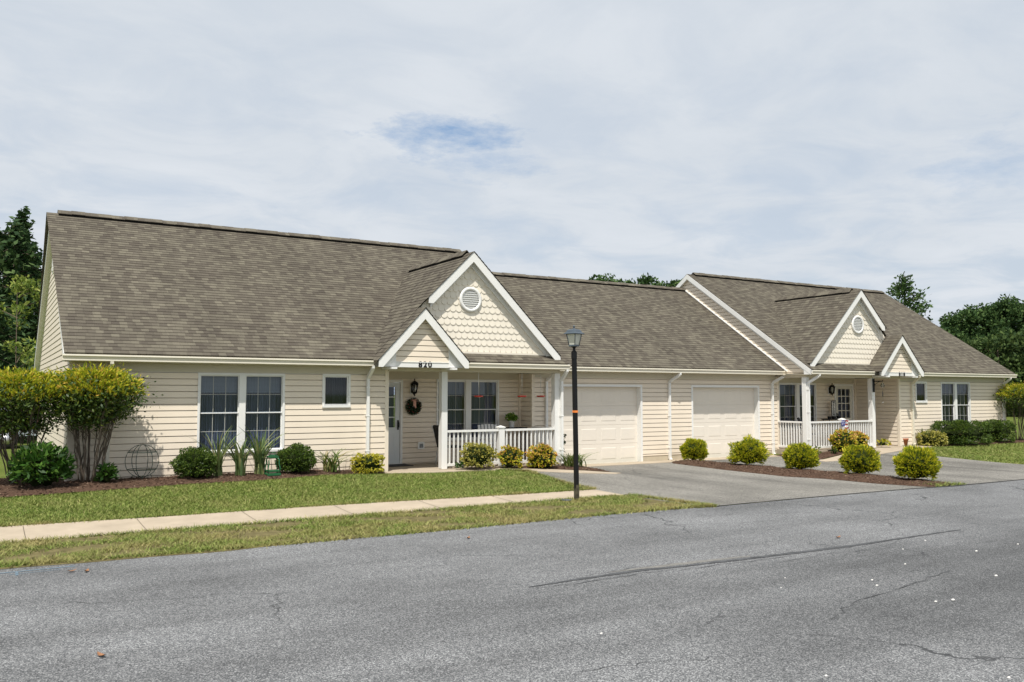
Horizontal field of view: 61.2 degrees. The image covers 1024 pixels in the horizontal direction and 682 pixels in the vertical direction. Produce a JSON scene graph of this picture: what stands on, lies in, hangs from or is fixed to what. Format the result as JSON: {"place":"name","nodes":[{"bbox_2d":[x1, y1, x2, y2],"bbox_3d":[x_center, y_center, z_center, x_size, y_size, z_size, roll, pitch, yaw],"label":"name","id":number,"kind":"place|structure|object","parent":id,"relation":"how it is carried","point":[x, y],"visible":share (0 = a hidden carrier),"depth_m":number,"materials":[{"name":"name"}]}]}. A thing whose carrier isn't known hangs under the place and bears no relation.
{"place":"outdoors","nodes":[
{"label":"outdoors","id":0,"kind":"place"},
{"bbox_2d":[0,489,621,542],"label":"sidewalk","id":1,"kind":"structure","parent":0,"point":[57,529],"depth_m":13.53,"materials":[{"name":"concrete"}]},
{"bbox_2d":[0,496,690,568],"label":"verge soil","id":2,"kind":"structure","parent":0,"point":[82,548],"depth_m":12.06,"materials":[{"name":"brown soil"}]},
{"bbox_2d":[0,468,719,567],"bbox_3d":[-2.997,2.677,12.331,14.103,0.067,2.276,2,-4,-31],"label":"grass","id":3,"kind":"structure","parent":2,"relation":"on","point":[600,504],"depth_m":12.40,"materials":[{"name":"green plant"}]},
{"bbox_2d":[563,325,583,499],"bbox_3d":[1.152,1.365,15.983,0.284,3.325,0.284,-3,-5,41],"label":"lamp post","id":4,"kind":"object","parent":2,"relation":"on","point":[573,335],"visible":0.98,"depth_m":15.98,"materials":[{"name":"black metal"}]},
{"bbox_2d":[385,468,619,473],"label":"walkway","id":5,"kind":"structure","parent":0,"point":[495,469],"depth_m":20.27,"materials":[{"name":"concrete"}]},
{"bbox_2d":[455,462,463,468],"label":"plant","id":6,"kind":"object","parent":5,"relation":"on","point":[457,464],"visible":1,"depth_m":20.15,"materials":[{"name":"green plant"}]},
{"bbox_2d":[0,480,1023,681],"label":"road","id":7,"kind":"structure","parent":0,"point":[456,605],"depth_m":8.03,"materials":[{"name":"grey asphalt"}]},
{"bbox_2d":[4,566,71,572],"bbox_3d":[-5.291,2.525,9.543,0.852,0.001,0.040,2,-4,-33],"label":"paint mark","id":8,"kind":"object","parent":7,"relation":"on","point":[37,569],"visible":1,"depth_m":9.57,"materials":[{"name":"grey paint"}]},
{"bbox_2d":[554,569,671,585],"bbox_3d":[1.107,2.501,9.172,1.585,0.001,0.070,2,-4,-33],"label":"road crack","id":9,"kind":"object","parent":7,"relation":"on","point":[614,577],"visible":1,"depth_m":9.15,"materials":[{"name":"grey asphalt"}]},
{"bbox_2d":[557,656,724,678],"bbox_3d":[0.916,2.317,6.182,1.347,0.001,0.151,1,-4,-22],"label":"road crack","id":10,"kind":"object","parent":7,"relation":"on","point":[638,662],"visible":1,"depth_m":6.20,"materials":[{"name":"grey asphalt"}]},
{"bbox_2d":[610,555,748,571],"bbox_3d":[1.961,2.550,9.925,2.036,0.001,0.118,2,-4,-28],"label":"road crack","id":11,"kind":"object","parent":7,"relation":"on","point":[674,564],"visible":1,"depth_m":9.92,"materials":[{"name":"asphalt"}]},
{"bbox_2d":[529,529,960,586],"bbox_3d":[3.320,2.587,10.556,7.310,0.001,0.185,2,-4,-30],"label":"road crack","id":12,"kind":"object","parent":7,"relation":"on","point":[740,558],"visible":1,"depth_m":10.21,"materials":[{"name":"black asphalt"}]},
{"bbox_2d":[718,479,1022,505],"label":"road seam","id":13,"kind":"object","parent":7,"relation":"on","point":[876,491],"visible":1,"depth_m":17.41,"materials":[{"name":"black asphalt"}]},
{"bbox_2d":[831,571,948,618],"bbox_3d":[3.737,2.461,8.522,2.907,0.001,0.142,3,-5,-44],"label":"road crack","id":14,"kind":"object","parent":7,"relation":"on","point":[885,592],"visible":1,"depth_m":8.41,"materials":[{"name":"grey asphalt"}]},
{"bbox_2d":[0,395,1023,525],"bbox_3d":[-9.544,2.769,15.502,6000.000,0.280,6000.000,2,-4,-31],"label":"ground","id":15,"kind":"structure","parent":0,"point":[9,451],"depth_m":15.97,"materials":[{"name":"green plant"}]},
{"bbox_2d":[0,409,35,448],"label":"parked car","id":16,"kind":"object","parent":15,"relation":"on","point":[7,443],"visible":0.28,"depth_m":26.47,"materials":[{"name":"silver metal"}]},
{"bbox_2d":[0,294,35,442],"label":"conifer","id":17,"kind":"object","parent":15,"relation":"on","point":[4,336],"visible":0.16,"depth_m":31.29,"materials":[{"name":"green plant"}]},
{"bbox_2d":[0,274,40,411],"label":"deciduous tree","id":18,"kind":"object","parent":15,"relation":"on","point":[24,283],"visible":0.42,"depth_m":28.92,"materials":[{"name":"green plant"}]},
{"bbox_2d":[0,216,42,372],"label":"conifer","id":19,"kind":"object","parent":15,"relation":"on","point":[16,247],"visible":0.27,"depth_m":34.85,"materials":[{"name":"green plant"}]},
{"bbox_2d":[3,206,42,367],"bbox_3d":[-22.347,-0.917,39.460,5.290,10.616,5.153,3,-5,-45],"label":"conifer","id":20,"kind":"object","parent":15,"relation":"on","point":[23,215],"visible":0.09,"depth_m":39.73,"materials":[{"name":"green plant"}]},
{"bbox_2d":[0,469,384,496],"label":"mulch bed","id":21,"kind":"object","parent":15,"relation":"on","point":[67,489],"visible":0.67,"depth_m":15.93,"materials":[{"name":"brown soil"}]},
{"bbox_2d":[6,440,76,486],"bbox_3d":[-8.221,2.134,15.144,1.138,0.825,0.894,2,-4,-31],"label":"leafy shrub","id":22,"kind":"object","parent":21,"relation":"on","point":[48,464],"visible":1,"depth_m":14.97,"materials":[{"name":"green plant"}]},
{"bbox_2d":[0,365,95,484],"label":"tall shrub","id":23,"kind":"object","parent":21,"relation":"on","point":[18,386],"visible":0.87,"depth_m":15.28,"materials":[{"name":"green plant"}]},
{"bbox_2d":[28,360,162,482],"bbox_3d":[-7.718,1.497,15.890,2.302,2.279,2.117,2,-4,-31],"label":"tall shrub","id":24,"kind":"object","parent":21,"relation":"on","point":[106,386],"visible":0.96,"depth_m":15.72,"materials":[{"name":"green plant"}]},
{"bbox_2d":[93,462,119,482],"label":"leafy shrub","id":25,"kind":"object","parent":21,"relation":"on","point":[105,473],"visible":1,"depth_m":15.85,"materials":[{"name":"green plant"}]},
{"bbox_2d":[125,444,158,477],"bbox_3d":[-7.071,2.319,16.548,0.625,0.688,0.559,2,-4,-31],"label":"wire globe","id":26,"kind":"object","parent":21,"relation":"on","point":[136,468],"visible":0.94,"depth_m":16.47,"materials":[{"name":"grey metal"}]},
{"bbox_2d":[168,446,217,477],"bbox_3d":[-6.164,2.339,16.748,0.966,0.622,0.862,2,-4,-31],"label":"boxwood","id":27,"kind":"object","parent":21,"relation":"on","point":[195,462],"visible":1,"depth_m":16.55,"materials":[{"name":"green plant"}]},
{"bbox_2d":[182,428,245,475],"bbox_3d":[-5.888,2.167,17.091,1.121,1.013,1.084,-1,-4,12],"label":"iris","id":28,"kind":"object","parent":21,"relation":"on","point":[219,454],"visible":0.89,"depth_m":17.02,"materials":[{"name":"green plant"}]},
{"bbox_2d":[219,436,254,475],"bbox_3d":[-5.459,2.276,17.209,0.798,0.817,1.300,1,-4,-15],"label":"iris","id":29,"kind":"object","parent":21,"relation":"on","point":[239,459],"visible":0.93,"depth_m":17.17,"materials":[{"name":"green plant"}]},
{"bbox_2d":[239,427,285,474],"bbox_3d":[-5.054,2.185,17.535,1.178,1.020,1.297,2,-4,-31],"label":"iris","id":30,"kind":"object","parent":21,"relation":"on","point":[260,455],"visible":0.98,"depth_m":17.48,"materials":[{"name":"green plant"}]},
{"bbox_2d":[264,452,280,475],"bbox_3d":[-4.811,2.463,17.405,0.270,0.462,0.240,2,-4,-31],"label":"garden lantern","id":31,"kind":"object","parent":21,"relation":"on","point":[272,472],"visible":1,"depth_m":17.35,"materials":[{"name":"green plastic"}]},
{"bbox_2d":[274,442,318,472],"bbox_3d":[-4.459,2.402,17.907,0.915,0.625,0.825,2,-4,-31],"label":"boxwood","id":32,"kind":"object","parent":21,"relation":"on","point":[298,457],"visible":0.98,"depth_m":17.69,"materials":[{"name":"green plant"}]},
{"bbox_2d":[315,448,364,471],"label":"daylily","id":33,"kind":"object","parent":21,"relation":"on","point":[331,466],"visible":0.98,"depth_m":18.33,"materials":[{"name":"green plant"}]},
{"bbox_2d":[350,452,386,473],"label":"holly shrub","id":34,"kind":"object","parent":21,"relation":"on","point":[367,463],"visible":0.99,"depth_m":18.76,"materials":[{"name":"yellow plant"}]},
{"bbox_2d":[0,438,1023,496],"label":"mulch chips","id":35,"kind":"object","parent":21,"relation":"on","point":[320,471],"visible":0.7,"depth_m":17.83,"materials":[{"name":"brown wood"}]},
{"bbox_2d":[34,210,1016,480],"bbox_3d":[2.571,0.588,28.875,51.178,6.568,11.240,2,-4,-31],"label":"duplex bungalow","id":36,"kind":"object","parent":15,"relation":"on","point":[284,334],"visible":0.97,"depth_m":22.05,"materials":[{"name":"plastic"}]},
{"bbox_2d":[196,373,284,452],"bbox_3d":[-5.651,1.495,18.045,1.780,1.640,0.237,2,-4,-31],"label":"window","id":37,"kind":"structure","parent":36,"relation":"in","point":[257,409],"depth_m":18.02,"materials":[{"name":"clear glass"}]},
{"bbox_2d":[321,374,350,407],"bbox_3d":[-3.911,1.099,19.132,0.645,0.735,0.237,2,-4,-31],"label":"window","id":38,"kind":"structure","parent":36,"relation":"in","point":[334,389],"depth_m":19.19,"materials":[{"name":"white glass"}]},
{"bbox_2d":[388,382,399,463],"bbox_3d":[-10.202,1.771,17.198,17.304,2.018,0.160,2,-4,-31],"label":"front door","id":39,"kind":"structure","parent":36,"relation":"in","point":[394,421],"depth_m":21.64,"materials":[{"name":"paint"}]},
{"bbox_2d":[388,464,413,466],"bbox_3d":[-2.969,3.042,21.136,1.000,0.015,0.540,2,-4,-31],"label":"doormat","id":40,"kind":"object","parent":36,"relation":"on","point":[393,465],"visible":0.52,"depth_m":21.07,"materials":[{"name":"black rubber"}]},
{"bbox_2d":[405,397,421,414],"bbox_3d":[-2.488,1.649,21.844,0.469,0.489,0.201,2,-4,-31],"label":"door wreath","id":41,"kind":"object","parent":36,"relation":"attached to","point":[415,409],"depth_m":21.79,"materials":[{"name":"green plant"}]},
{"bbox_2d":[431,425,460,463],"bbox_3d":[-1.611,2.585,21.560,0.641,0.982,0.532,2,-4,-31],"label":"porch chair","id":42,"kind":"object","parent":36,"relation":"on","point":[435,428],"visible":0.4,"depth_m":21.56,"materials":[{"name":"black plastic"}]},
{"bbox_2d":[435,379,498,440],"bbox_3d":[-1.193,1.807,22.786,1.860,1.582,0.237,2,-4,-31],"label":"window","id":43,"kind":"structure","parent":36,"relation":"in","point":[477,411],"depth_m":22.79,"materials":[{"name":"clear glass"}]},
{"bbox_2d":[474,372,482,397],"bbox_3d":[-0.811,1.067,21.004,0.230,0.610,0.230,2,-4,-31],"label":"bird feeder","id":44,"kind":"object","parent":36,"relation":"on","point":[478,396],"visible":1,"depth_m":21.00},
{"bbox_2d":[478,424,507,448],"bbox_3d":[-0.514,2.638,22.341,0.600,0.969,0.695,2,-4,-23],"label":"porch chair","id":45,"kind":"object","parent":36,"relation":"on","point":[489,427],"visible":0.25,"depth_m":22.60,"materials":[{"name":"white plastic"}]},
{"bbox_2d":[494,427,526,459],"bbox_3d":[-0.039,2.728,22.981,0.840,0.868,0.340,2,-4,-31],"label":"plant stand","id":46,"kind":"object","parent":36,"relation":"on","point":[520,436],"visible":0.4,"depth_m":23.04,"materials":[{"name":"black metal"}]},
{"bbox_2d":[505,412,518,426],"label":"potted plant","id":47,"kind":"object","parent":46,"relation":"on","point":[512,417],"visible":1,"depth_m":22.95,"materials":[{"name":"green plant"}]},
{"bbox_2d":[563,387,637,463],"bbox_3d":[2.433,2.368,24.376,2.768,2.153,0.052,2,-4,-31],"label":"garage door","id":48,"kind":"structure","parent":36,"relation":"in","point":[607,416],"depth_m":24.45,"materials":[{"name":"paint"}]},
{"bbox_2d":[693,387,754,457],"bbox_3d":[6.531,2.522,26.871,2.768,2.153,0.052,2,-4,-31],"label":"garage door","id":49,"kind":"structure","parent":36,"relation":"in","point":[721,416],"depth_m":26.84,"materials":[{"name":"paint"}]},
{"bbox_2d":[779,383,817,429],"bbox_3d":[9.631,2.215,29.377,1.860,1.582,0.237,2,-4,-31],"label":"window","id":50,"kind":"structure","parent":36,"relation":"in","point":[785,389],"depth_m":29.29,"materials":[{"name":"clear glass"}]},
{"bbox_2d":[796,417,817,445],"bbox_3d":[9.702,3.013,28.487,0.641,0.982,0.532,-2,-4,24],"label":"porch chair","id":51,"kind":"object","parent":36,"relation":"on","point":[798,419],"visible":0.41,"depth_m":28.39,"materials":[{"name":"white plastic"}]},
{"bbox_2d":[821,418,837,444],"bbox_3d":[11.052,3.104,29.714,0.840,0.868,0.340,2,-4,-31],"label":"plant stand","id":52,"kind":"object","parent":36,"relation":"on","point":[829,423],"visible":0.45,"depth_m":29.49,"materials":[{"name":"black metal"}]},
{"bbox_2d":[831,401,835,415],"bbox_3d":[11.123,2.370,29.931,0.220,0.620,0.020,2,-4,-31],"label":"welcome board","id":53,"kind":"object","parent":52,"relation":"on","point":[833,408],"visible":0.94,"depth_m":29.92,"materials":[{"name":"white wood"}]},
{"bbox_2d":[836,386,851,434],"bbox_3d":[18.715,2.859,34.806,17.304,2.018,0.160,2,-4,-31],"label":"front door","id":54,"kind":"structure","parent":36,"relation":"in","point":[842,396],"depth_m":30.63,"materials":[{"name":"beige paint"}]},
{"bbox_2d":[841,420,848,429],"bbox_3d":[10.670,2.710,27.708,0.340,0.386,0.088,2,-4,-31],"label":"flag banner","id":55,"kind":"object","parent":36,"relation":"attached to","point":[844,424],"visible":0.88,"depth_m":27.66,"materials":[{"name":"fabric"}]},
{"bbox_2d":[872,379,882,391],"bbox_3d":[12.136,1.472,28.698,0.429,0.440,0.116,2,-4,-31],"label":"plant hook","id":56,"kind":"object","parent":36,"relation":"attached to","point":[873,384],"visible":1,"depth_m":28.64,"materials":[{"name":"black metal"}]},
{"bbox_2d":[876,438,890,445],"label":"plant","id":57,"kind":"object","parent":36,"relation":"on","point":[884,441],"visible":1,"depth_m":28.62,"materials":[{"name":"green plant"}]},
{"bbox_2d":[914,381,927,402],"bbox_3d":[14.157,1.779,30.134,0.645,0.735,0.237,2,-4,-31],"label":"window","id":58,"kind":"structure","parent":36,"relation":"in","point":[917,385],"depth_m":30.20,"materials":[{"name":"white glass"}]},
{"bbox_2d":[939,382,970,426],"bbox_3d":[15.896,2.306,31.165,1.780,1.640,0.237,2,-4,-31],"label":"window","id":59,"kind":"structure","parent":36,"relation":"in","point":[957,390],"depth_m":31.15,"materials":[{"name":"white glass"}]},
{"bbox_2d":[470,465,609,471],"bbox_3d":[0.263,3.130,21.210,4.000,0.146,2.450,2,-4,-31],"label":"mulch bed","id":60,"kind":"object","parent":15,"relation":"on","point":[564,467],"visible":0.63,"depth_m":21.18,"materials":[{"name":"brown soil"}]},
{"bbox_2d":[459,442,497,468],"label":"holly shrub","id":61,"kind":"object","parent":60,"relation":"on","point":[480,455],"visible":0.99,"depth_m":20.15,"materials":[{"name":"plant"}]},
{"bbox_2d":[495,444,523,467],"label":"shrub","id":62,"kind":"object","parent":60,"relation":"on","point":[508,456],"visible":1,"depth_m":20.61,"materials":[{"name":"yellow plant"}]},
{"bbox_2d":[525,442,558,467],"bbox_3d":[0.727,2.786,21.178,0.861,0.648,0.834,2,-4,-31],"label":"nandina","id":63,"kind":"object","parent":60,"relation":"on","point":[542,455],"visible":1,"depth_m":20.98,"materials":[{"name":"yellow plant"}]},
{"bbox_2d":[557,452,597,466],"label":"daylily","id":64,"kind":"object","parent":60,"relation":"on","point":[569,461],"visible":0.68,"depth_m":21.70,"materials":[{"name":"green plant"}]},
{"bbox_2d":[589,273,635,283],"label":"pine tree","id":65,"kind":"object","parent":15,"relation":"on","point":[609,279],"visible":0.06,"depth_m":59.44,"materials":[{"name":"green plant"}]},
{"bbox_2d":[625,272,662,285],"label":"pine tree","id":66,"kind":"object","parent":15,"relation":"on","point":[648,280],"visible":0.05,"depth_m":59.77,"materials":[{"name":"green plant"}]},
{"bbox_2d":[656,278,682,286],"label":"pine tree","id":67,"kind":"object","parent":15,"relation":"on","point":[673,283],"visible":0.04,"depth_m":59.72,"materials":[{"name":"green plant"}]},
{"bbox_2d":[673,460,955,486],"bbox_3d":[6.863,3.233,21.570,1.950,0.062,7.940,2,-4,-31],"label":"mulch bed","id":68,"kind":"object","parent":15,"relation":"on","point":[817,475],"visible":0.93,"depth_m":20.50,"materials":[{"name":"brown soil"}]},
{"bbox_2d":[679,437,708,460],"bbox_3d":[5.263,3.120,25.027,0.872,0.682,0.891,0,-4,6],"label":"globe conifer","id":69,"kind":"object","parent":68,"relation":"on","point":[692,448],"visible":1,"depth_m":24.79,"materials":[{"name":"green plant"}]},
{"bbox_2d":[726,433,773,464],"bbox_3d":[6.382,2.913,23.356,1.148,0.858,1.111,2,-4,-31],"label":"globe conifer","id":70,"kind":"object","parent":68,"relation":"on","point":[749,450],"visible":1,"depth_m":23.10,"materials":[{"name":"green plant"}]},
{"bbox_2d":[782,442,820,468],"bbox_3d":[7.338,2.914,22.082,0.963,0.718,0.973,2,-4,-31],"label":"globe conifer","id":71,"kind":"object","parent":68,"relation":"on","point":[802,455],"visible":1,"depth_m":21.85,"materials":[{"name":"plant"}]},
{"bbox_2d":[838,444,881,473],"bbox_3d":[8.311,2.823,20.744,1.025,0.757,1.036,2,-4,-31],"label":"globe conifer","id":72,"kind":"object","parent":68,"relation":"on","point":[864,459],"visible":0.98,"depth_m":20.50,"materials":[{"name":"plant"}]},
{"bbox_2d":[892,445,941,480],"bbox_3d":[9.023,2.689,19.282,1.077,0.772,1.071,2,-4,-31],"label":"globe conifer","id":73,"kind":"object","parent":68,"relation":"on","point":[910,461],"visible":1,"depth_m":19.01,"materials":[{"name":"plant"}]},
{"bbox_2d":[775,448,873,458],"bbox_3d":[10.207,3.522,27.411,3.950,0.205,1.800,2,-4,-31],"label":"mulch bed","id":74,"kind":"object","parent":15,"relation":"on","point":[828,454],"visible":0.21,"depth_m":26.37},
{"bbox_2d":[814,446,822,453],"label":"plant","id":75,"kind":"object","parent":74,"relation":"on","point":[819,452],"visible":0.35,"depth_m":26.50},
{"bbox_2d":[828,428,858,451],"bbox_3d":[10.335,3.088,26.993,0.985,0.754,0.899,0,-4,4],"label":"nandina","id":76,"kind":"object","parent":74,"relation":"on","point":[843,438],"visible":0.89,"depth_m":26.78,"materials":[{"name":"yellow plant"}]},
{"bbox_2d":[853,430,869,446],"bbox_3d":[10.933,3.148,27.495,0.883,0.629,0.759,2,-4,-31],"label":"nandina","id":77,"kind":"object","parent":74,"relation":"on","point":[861,437],"visible":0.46,"depth_m":27.31,"materials":[{"name":"yellow plant"}]},
{"bbox_2d":[902,437,908,445],"bbox_3d":[13.360,3.407,29.521,0.310,0.320,0.310,2,-4,-31],"label":"terracotta pot","id":78,"kind":"object","parent":15,"relation":"on","point":[905,441],"visible":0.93,"depth_m":29.40,"materials":[{"name":"orange ceramic"}]},
{"bbox_2d":[886,271,954,334],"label":"conifer","id":79,"kind":"object","parent":15,"relation":"on","point":[902,287],"visible":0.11,"depth_m":54.62,"materials":[{"name":"green plant"}]},
{"bbox_2d":[923,480,966,486],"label":"grass","id":80,"kind":"structure","parent":15,"relation":"on","point":[945,484],"depth_m":18.44,"materials":[{"name":"green plant"}]},
{"bbox_2d":[938,314,974,336],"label":"pine tree","id":81,"kind":"object","parent":15,"relation":"on","point":[950,323],"visible":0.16,"depth_m":85.24,"materials":[{"name":"green plant"}]},
{"bbox_2d":[943,304,987,341],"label":"pine tree","id":82,"kind":"object","parent":15,"relation":"on","point":[967,314],"visible":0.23,"depth_m":84.87,"materials":[{"name":"green plant"}]},
{"bbox_2d":[926,439,1023,445],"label":"mulch bed","id":83,"kind":"object","parent":15,"relation":"on","point":[995,442],"visible":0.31,"depth_m":30.80,"materials":[{"name":"brown soil"}]},
{"bbox_2d":[916,428,939,445],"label":"iris","id":84,"kind":"object","parent":83,"relation":"on","point":[921,430],"visible":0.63,"depth_m":29.66,"materials":[{"name":"green plant"}]},
{"bbox_2d":[916,430,947,446],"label":"holly shrub","id":85,"kind":"object","parent":83,"relation":"on","point":[933,438],"visible":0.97,"depth_m":29.39,"materials":[{"name":"green plant"}]},
{"bbox_2d":[930,419,994,444],"bbox_3d":[15.645,3.154,30.161,2.222,0.889,1.638,2,-4,-31],"label":"boxwood","id":86,"kind":"object","parent":83,"relation":"on","point":[970,432],"visible":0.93,"depth_m":29.73,"materials":[{"name":"green plant"}]},
{"bbox_2d":[978,419,1017,441],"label":"boxwood","id":87,"kind":"object","parent":83,"relation":"on","point":[1001,431],"visible":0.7,"depth_m":31.14,"materials":[{"name":"green plant"}]},
{"bbox_2d":[993,381,1023,439],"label":"tall shrub","id":88,"kind":"object","parent":83,"relation":"on","point":[1014,391],"visible":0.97,"depth_m":32.22,"materials":[{"name":"green plant"}]},
{"bbox_2d":[967,334,986,340],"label":"pine tree","id":89,"kind":"object","parent":15,"relation":"on","point":[978,335],"visible":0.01,"depth_m":77.25,"materials":[{"name":"green plant"}]},
{"bbox_2d":[961,335,1002,354],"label":"bushy tree","id":90,"kind":"object","parent":15,"relation":"on","point":[966,341],"visible":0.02,"depth_m":72.65,"materials":[{"name":"green plant"}]},
{"bbox_2d":[963,302,1016,339],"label":"pine tree","id":91,"kind":"object","parent":15,"relation":"on","point":[982,312],"visible":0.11,"depth_m":85.18,"materials":[{"name":"green plant"}]},
{"bbox_2d":[968,327,1023,416],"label":"bushy tree","id":92,"kind":"object","parent":15,"relation":"on","point":[995,353],"visible":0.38,"depth_m":68.94,"materials":[{"name":"green plant"}]},
{"bbox_2d":[984,326,1014,342],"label":"pine tree","id":93,"kind":"object","parent":15,"relation":"on","point":[997,332],"visible":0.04,"depth_m":74.80,"materials":[{"name":"green plant"}]},
{"bbox_2d":[982,294,1023,334],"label":"pine tree","id":94,"kind":"object","parent":15,"relation":"on","point":[1008,307],"visible":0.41,"depth_m":83.73,"materials":[{"name":"green plant"}]},
{"bbox_2d":[993,331,1023,413],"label":"bushy tree","id":95,"kind":"object","parent":15,"relation":"on","point":[1021,334],"visible":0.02,"depth_m":71.16,"materials":[{"name":"green plant"}]},
{"bbox_2d":[1007,336,1023,413],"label":"bushy tree","id":96,"kind":"object","parent":15,"relation":"on","point":[1020,355],"visible":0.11,"depth_m":68.88,"materials":[{"name":"green plant"}]},
{"bbox_2d":[1011,300,1023,332],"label":"pine tree","id":97,"kind":"object","parent":15,"relation":"on","point":[1022,321],"visible":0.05,"depth_m":83.80,"materials":[{"name":"green plant"}]},
{"bbox_2d":[0,0,1023,394],"label":"sky","id":98,"kind":"structure","parent":0,"point":[861,144],"materials":[{"name":"white"}]},
{"bbox_2d":[582,455,781,466],"bbox_3d":[4.886,3.510,25.233,8.400,0.050,0.630,2,-4,-31],"label":"garage apron","id":99,"kind":"object","parent":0,"point":[641,462],"visible":0.39,"depth_m":24.51,"materials":[{"name":"concrete"}]},
{"bbox_2d":[539,462,922,505],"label":"driveway","id":100,"kind":"structure","parent":0,"point":[701,484],"depth_m":18.50,"materials":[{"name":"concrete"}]},
{"bbox_2d":[708,451,1023,485],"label":"driveway","id":101,"kind":"structure","parent":0,"point":[952,470],"depth_m":22.34,"materials":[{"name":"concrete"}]},
{"bbox_2d":[820,445,931,461],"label":"walkway","id":102,"kind":"structure","parent":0,"point":[887,450],"depth_m":27.40,"materials":[{"name":"concrete"}]},
{"bbox_2d":[916,442,1023,463],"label":"grass","id":103,"kind":"structure","parent":0,"point":[976,454],"depth_m":27.39,"materials":[{"name":"green plant"}]}
]}

